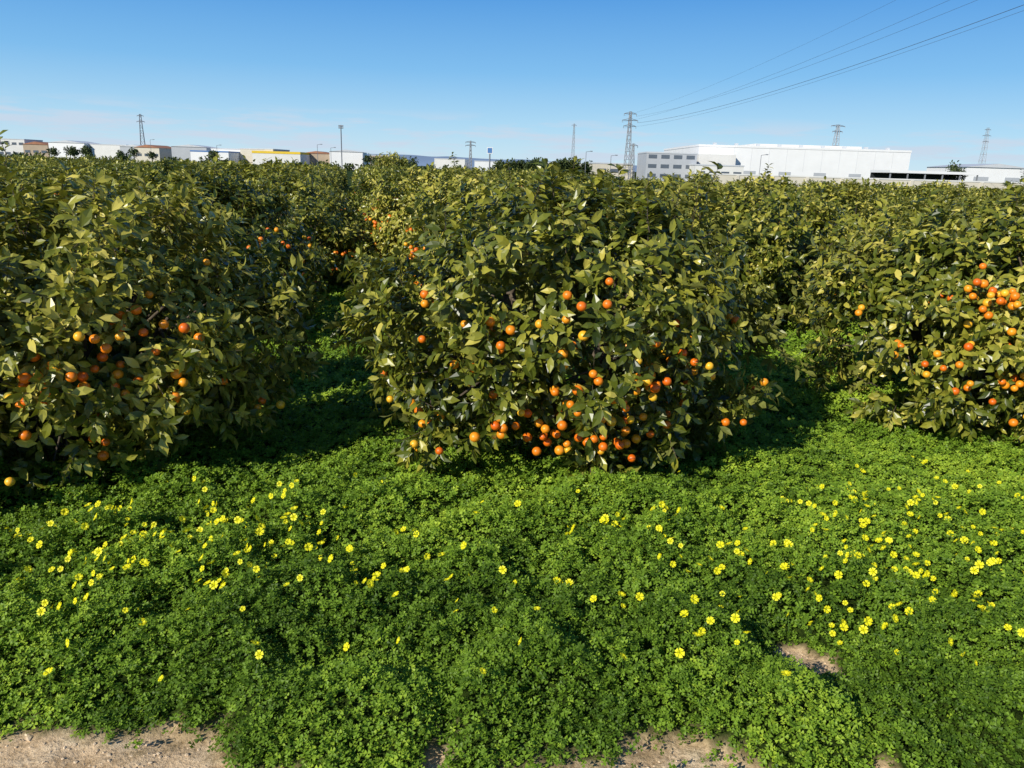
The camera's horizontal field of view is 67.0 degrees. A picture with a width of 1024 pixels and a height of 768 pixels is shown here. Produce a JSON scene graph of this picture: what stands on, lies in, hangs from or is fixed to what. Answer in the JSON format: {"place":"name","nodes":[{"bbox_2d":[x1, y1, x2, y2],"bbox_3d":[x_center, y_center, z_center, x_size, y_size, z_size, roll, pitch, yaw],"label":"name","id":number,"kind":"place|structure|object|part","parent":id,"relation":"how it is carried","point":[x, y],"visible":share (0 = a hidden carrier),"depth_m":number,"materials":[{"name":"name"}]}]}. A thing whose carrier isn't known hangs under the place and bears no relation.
{"place":"outdoors","nodes":[
{"label":"outdoors","id":0,"kind":"place"},
{"bbox_2d":[0,139,42,155],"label":"walls","id":1,"kind":"structure","parent":0,"point":[11,148],"depth_m":384.87,"materials":[{"name":"white paint"}]},
{"bbox_2d":[1,138,42,140],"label":"parapet","id":2,"kind":"structure","parent":1,"relation":"on","point":[23,139],"depth_m":384.07,"materials":[{"name":"metal"}]},
{"bbox_2d":[23,144,49,156],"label":"walls","id":3,"kind":"structure","parent":0,"point":[31,147],"depth_m":380.69,"materials":[{"name":"beige paint"}]},
{"bbox_2d":[24,141,47,144],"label":"roof","id":4,"kind":"structure","parent":3,"relation":"on","point":[41,143],"depth_m":379.83,"materials":[{"name":"tile"}]},
{"bbox_2d":[48,140,98,157],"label":"industrial building","id":5,"kind":"structure","parent":0,"point":[59,145],"depth_m":379.50,"materials":[{"name":"metal"}]},
{"bbox_2d":[90,144,124,158],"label":"industrial building","id":6,"kind":"structure","parent":0,"point":[100,150],"depth_m":382.57,"materials":[{"name":"metal"}]},
{"bbox_2d":[120,145,140,158],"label":"industrial building","id":7,"kind":"structure","parent":0,"point":[125,148],"depth_m":374.84,"materials":[{"name":"metal"}]},
{"bbox_2d":[134,147,171,161],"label":"walls","id":8,"kind":"structure","parent":0,"point":[163,152],"depth_m":358.31,"materials":[{"name":"white paint"}]},
{"bbox_2d":[137,145,170,148],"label":"roof","id":9,"kind":"structure","parent":8,"relation":"on","point":[152,146],"depth_m":357.30,"materials":[{"name":"tile"}]},
{"bbox_2d":[171,145,215,161],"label":"industrial building","id":10,"kind":"structure","parent":0,"point":[182,152],"depth_m":351.64,"materials":[{"name":"metal"}]},
{"bbox_2d":[211,149,239,151],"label":"walls","id":11,"kind":"structure","parent":0,"point":[234,150],"depth_m":345.56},
{"bbox_2d":[240,148,289,164],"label":"industrial building","id":12,"kind":"structure","parent":0,"point":[246,153],"depth_m":336.86,"materials":[{"name":"metal"}]},
{"bbox_2d":[306,151,329,165],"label":"industrial building","id":13,"kind":"structure","parent":0,"point":[323,156],"depth_m":336.56,"materials":[{"name":"concrete"}]},
{"bbox_2d":[329,150,366,169],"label":"industrial building","id":14,"kind":"structure","parent":0,"point":[353,157],"depth_m":331.71,"materials":[{"name":"metal"}]},
{"bbox_2d":[434,158,468,168],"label":"industrial building","id":15,"kind":"structure","parent":0,"point":[439,162],"depth_m":404.13,"materials":[{"name":"metal"}]},
{"bbox_2d":[474,160,496,170],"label":"industrial building","id":16,"kind":"structure","parent":0,"point":[482,164],"depth_m":404.05,"materials":[{"name":"metal"}]},
{"bbox_2d":[367,154,636,171],"bbox_3d":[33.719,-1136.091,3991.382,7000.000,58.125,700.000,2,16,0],"label":"hills","id":17,"kind":"structure","parent":0,"point":[425,160],"depth_m":3891.58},
{"bbox_2d":[0,165,1023,767],"bbox_3d":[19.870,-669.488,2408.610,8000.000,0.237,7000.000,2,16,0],"label":"ground","id":18,"kind":"structure","parent":0,"point":[174,747],"depth_m":4.16,"materials":[{"name":"green plant"}]},
{"bbox_2d":[0,172,52,273],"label":"orange tree","id":19,"kind":"object","parent":18,"relation":"on","point":[4,195],"visible":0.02,"depth_m":15.98,"materials":[{"name":"green plant"}]},
{"bbox_2d":[136,114,144,144],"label":"electricity pylon","id":20,"kind":"object","parent":18,"relation":"on","point":[140,120],"visible":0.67,"depth_m":428.91,"materials":[{"name":"metal"}]},
{"bbox_2d":[0,130,329,508],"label":"orange tree","id":21,"kind":"object","parent":18,"relation":"on","point":[174,372],"visible":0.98,"depth_m":6.15,"materials":[{"name":"green plant"}]},
{"bbox_2d":[42,152,331,334],"bbox_3d":[-4.942,-1.981,12.028,4.477,3.156,4.176,9,17,24],"label":"orange tree","id":22,"kind":"object","parent":18,"relation":"on","point":[258,204],"visible":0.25,"depth_m":11.75,"materials":[{"name":"green plant"}]},
{"bbox_2d":[190,150,240,162],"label":"white fronted store","id":23,"kind":"structure","parent":18,"relation":"on","point":[231,155],"depth_m":325.32,"materials":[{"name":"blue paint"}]},
{"bbox_2d":[46,144,418,165],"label":"estate trees","id":24,"kind":"object","parent":18,"relation":"on","point":[85,149],"visible":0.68,"depth_m":310.00,"materials":[{"name":"green plant"}]},
{"bbox_2d":[252,151,309,164],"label":"yellow fronted store","id":25,"kind":"structure","parent":18,"relation":"on","point":[259,156],"depth_m":322.25,"materials":[{"name":"paint"}]},
{"bbox_2d":[217,159,382,293],"bbox_3d":[-4.959,-3.202,16.503,4.372,3.082,4.078,-14,22,-43],"label":"orange tree","id":26,"kind":"object","parent":18,"relation":"on","point":[341,238],"visible":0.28,"depth_m":15.98,"materials":[{"name":"green plant"}]},
{"bbox_2d":[11,151,636,178],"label":"distant hedgerow","id":27,"kind":"object","parent":18,"relation":"on","point":[349,167],"visible":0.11,"depth_m":288.62,"materials":[{"name":"green plant"}]},
{"bbox_2d":[338,125,342,170],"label":"floodlight mast","id":28,"kind":"object","parent":18,"relation":"on","point":[340,126],"visible":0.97,"depth_m":286.74,"materials":[{"name":"metal"}]},
{"bbox_2d":[373,150,410,167],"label":"roadside tree","id":29,"kind":"object","parent":18,"relation":"on","point":[386,160],"visible":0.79,"depth_m":143.89,"materials":[{"name":"green plant"}]},
{"bbox_2d":[0,650,833,767],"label":"soil pebbles","id":30,"kind":"object","parent":18,"relation":"on","point":[28,737],"visible":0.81,"depth_m":3.65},
{"bbox_2d":[362,152,519,287],"bbox_3d":[-1.322,-3.456,17.173,4.182,3.274,4.047,-13,21,-42],"label":"orange tree","id":31,"kind":"object","parent":18,"relation":"on","point":[387,221],"visible":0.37,"depth_m":16.21,"materials":[{"name":"green plant"}]},
{"bbox_2d":[465,141,475,169],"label":"electricity pylon","id":32,"kind":"object","parent":18,"relation":"on","point":[470,145],"visible":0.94,"depth_m":335.30,"materials":[{"name":"metal"}]},
{"bbox_2d":[487,147,492,169],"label":"advertising sign pole","id":33,"kind":"object","parent":18,"relation":"on","point":[489,150],"visible":0.9,"depth_m":239.32,"materials":[{"name":"metal"}]},
{"bbox_2d":[394,159,615,335],"bbox_3d":[-0.086,-2.187,13.037,3.829,3.098,3.957,16,21,42],"label":"orange tree","id":34,"kind":"object","parent":18,"relation":"on","point":[409,228],"visible":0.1,"depth_m":12.32,"materials":[{"name":"green plant"}]},
{"bbox_2d":[0,225,1023,767],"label":"oxalis ground cover","id":35,"kind":"object","parent":18,"relation":"on","point":[698,491],"visible":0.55,"depth_m":4.71,"materials":[{"name":"green plant"}]},
{"bbox_2d":[0,153,1023,281],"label":"distant orange orchard","id":36,"kind":"object","parent":18,"relation":"on","point":[859,199],"visible":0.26,"depth_m":29.93,"materials":[{"name":"green plant"}]},
{"bbox_2d":[4,456,1023,699],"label":"yellow oxalis flowers","id":37,"kind":"object","parent":18,"relation":"on","point":[787,542],"visible":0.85,"depth_m":4.94,"materials":[{"name":"yellow plant"}]},
{"bbox_2d":[492,156,592,175],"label":"distant tree line","id":38,"kind":"object","parent":18,"relation":"on","point":[528,165],"visible":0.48,"depth_m":238.48,"materials":[{"name":"green plant"}]},
{"bbox_2d":[320,156,815,487],"bbox_3d":[0.407,-0.683,7.664,4.289,3.052,4.305,-12,21,-41],"label":"orange tree","id":39,"kind":"object","parent":18,"relation":"on","point":[560,314],"visible":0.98,"depth_m":6.38,"materials":[{"name":"green plant"}]},
{"bbox_2d":[571,124,574,156],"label":"electricity pylon","id":40,"kind":"object","parent":18,"relation":"on","point":[574,141],"visible":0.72,"depth_m":477.30,"materials":[{"name":"metal"}]},
{"bbox_2d":[622,111,637,179],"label":"electricity pylon","id":41,"kind":"object","parent":18,"relation":"on","point":[628,132],"visible":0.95,"depth_m":190.56,"materials":[{"name":"metal"}]},
{"bbox_2d":[628,143,637,178],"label":"electricity pylon","id":42,"kind":"object","parent":18,"relation":"on","point":[633,151],"visible":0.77,"depth_m":195.39,"materials":[{"name":"metal"}]},
{"bbox_2d":[591,169,723,286],"bbox_3d":[3.655,-3.462,18.238,4.182,3.161,4.484,-11,20,-38],"label":"orange tree","id":43,"kind":"object","parent":18,"relation":"on","point":[670,176],"depth_m":17.75,"materials":[{"name":"green plant"}]},
{"bbox_2d":[636,152,697,181],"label":"office block","id":44,"kind":"structure","parent":18,"relation":"on","point":[657,164],"depth_m":230.62,"materials":[{"name":"metal"}]},
{"bbox_2d":[648,164,655,167],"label":"window","id":45,"kind":"structure","parent":44,"relation":"in","point":[649,165],"depth_m":230.62,"materials":[{"name":"grey glass"}]},
{"bbox_2d":[660,164,668,167],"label":"window","id":46,"kind":"structure","parent":44,"relation":"in","point":[662,165],"depth_m":230.64,"materials":[{"name":"grey glass"}]},
{"bbox_2d":[661,155,669,158],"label":"window","id":47,"kind":"structure","parent":44,"relation":"in","point":[662,156],"depth_m":229.89,"materials":[{"name":"grey glass"}]},
{"bbox_2d":[673,165,681,168],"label":"window","id":48,"kind":"structure","parent":44,"relation":"in","point":[674,166],"depth_m":230.62,"materials":[{"name":"grey glass"}]},
{"bbox_2d":[674,155,681,158],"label":"window","id":49,"kind":"structure","parent":44,"relation":"in","point":[675,156],"depth_m":229.89,"materials":[{"name":"grey glass"}]},
{"bbox_2d":[689,164,744,177],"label":"white annexe","id":50,"kind":"structure","parent":18,"relation":"on","point":[732,169],"depth_m":223.09,"materials":[{"name":"metal"}]},
{"bbox_2d":[637,163,869,330],"bbox_3d":[4.181,-2.317,13.848,3.911,3.165,4.042,-1,16,-10],"label":"orange tree","id":51,"kind":"object","parent":18,"relation":"on","point":[783,243],"visible":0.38,"depth_m":12.70,"materials":[{"name":"green plant"}]},
{"bbox_2d":[664,143,911,178],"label":"white warehouse","id":52,"kind":"structure","parent":18,"relation":"on","point":[826,161],"depth_m":241.32,"materials":[{"name":"metal"}]},
{"bbox_2d":[743,171,755,175],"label":"loading door","id":53,"kind":"structure","parent":52,"relation":"in","point":[745,172],"depth_m":242.42,"materials":[{"name":"white metal"}]},
{"bbox_2d":[778,172,790,174],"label":"loading door","id":54,"kind":"structure","parent":52,"relation":"in","point":[780,173],"depth_m":242.42,"materials":[{"name":"white metal"}]},
{"bbox_2d":[813,173,825,177],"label":"loading door","id":55,"kind":"structure","parent":52,"relation":"in","point":[815,174],"depth_m":242.42,"materials":[{"name":"white metal"}]},
{"bbox_2d":[848,174,860,178],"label":"loading door","id":56,"kind":"structure","parent":52,"relation":"in","point":[850,175],"depth_m":242.42,"materials":[{"name":"white metal"}]},
{"bbox_2d":[831,124,844,145],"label":"electricity pylon","id":57,"kind":"object","parent":18,"relation":"on","point":[837,130],"visible":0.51,"depth_m":284.55,"materials":[{"name":"metal"}]},
{"bbox_2d":[774,184,1023,444],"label":"orange tree","id":58,"kind":"object","parent":18,"relation":"on","point":[952,281],"visible":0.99,"depth_m":8.02,"materials":[{"name":"green plant"}]},
{"bbox_2d":[870,170,979,181],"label":"car canopy","id":59,"kind":"object","parent":18,"relation":"on","point":[908,174],"visible":0.44,"depth_m":144.66,"materials":[{"name":"metal"}]},
{"bbox_2d":[945,160,965,180],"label":"garden tree","id":60,"kind":"object","parent":18,"relation":"on","point":[954,168],"visible":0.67,"depth_m":142.23,"materials":[{"name":"green plant"}]},
{"bbox_2d":[890,178,1023,325],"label":"orange tree","id":61,"kind":"object","parent":18,"relation":"on","point":[987,202],"visible":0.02,"depth_m":14.16,"materials":[{"name":"green plant"}]},
{"bbox_2d":[926,164,1023,182],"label":"white industrial unit","id":62,"kind":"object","parent":18,"relation":"on","point":[998,172],"visible":0.48,"depth_m":196.96,"materials":[{"name":"metal"}]},
{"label":"loading door","id":63,"kind":"part","parent":62,"relation":"part of","materials":[{"name":"white metal"}]},
{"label":"loading door","id":64,"kind":"part","parent":62,"relation":"part of","materials":[{"name":"white metal"}]},
{"bbox_2d":[978,128,989,163],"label":"electricity pylon","id":65,"kind":"object","parent":18,"relation":"on","point":[984,143],"visible":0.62,"depth_m":427.56,"materials":[{"name":"metal"}]},
{"bbox_2d":[0,0,1023,170],"label":"sky","id":66,"kind":"structure","parent":0,"point":[515,78],"materials":[{"name":"blue"}]},
{"bbox_2d":[589,164,632,179],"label":"walls","id":67,"kind":"structure","parent":0,"point":[595,167],"depth_m":250.34,"materials":[{"name":"white paint"}]},
{"bbox_2d":[589,162,632,164],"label":"parapet","id":68,"kind":"structure","parent":67,"relation":"on","point":[607,163],"depth_m":249.76,"materials":[{"name":"metal"}]},
{"bbox_2d":[692,174,1022,190],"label":"boundary wall","id":69,"kind":"structure","parent":0,"point":[725,178],"depth_m":88.69,"materials":[{"name":"beige concrete"}]},
{"bbox_2d":[692,173,1023,183],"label":"coping","id":70,"kind":"object","parent":69,"relation":"on","point":[866,178],"visible":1,"depth_m":88.56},
{"bbox_3d":[45.083,-18.995,41.046,1.760,22.521,4.928,14,20,37],"label":"electricity pylon","id":71,"kind":"object","parent":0,"visible":0},
{"bbox_2d":[625,0,1023,127],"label":"power lines","id":72,"kind":"object","parent":71,"relation":"attached to","point":[839,54],"visible":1,"depth_m":91.29,"materials":[{"name":"metal"}]}
]}

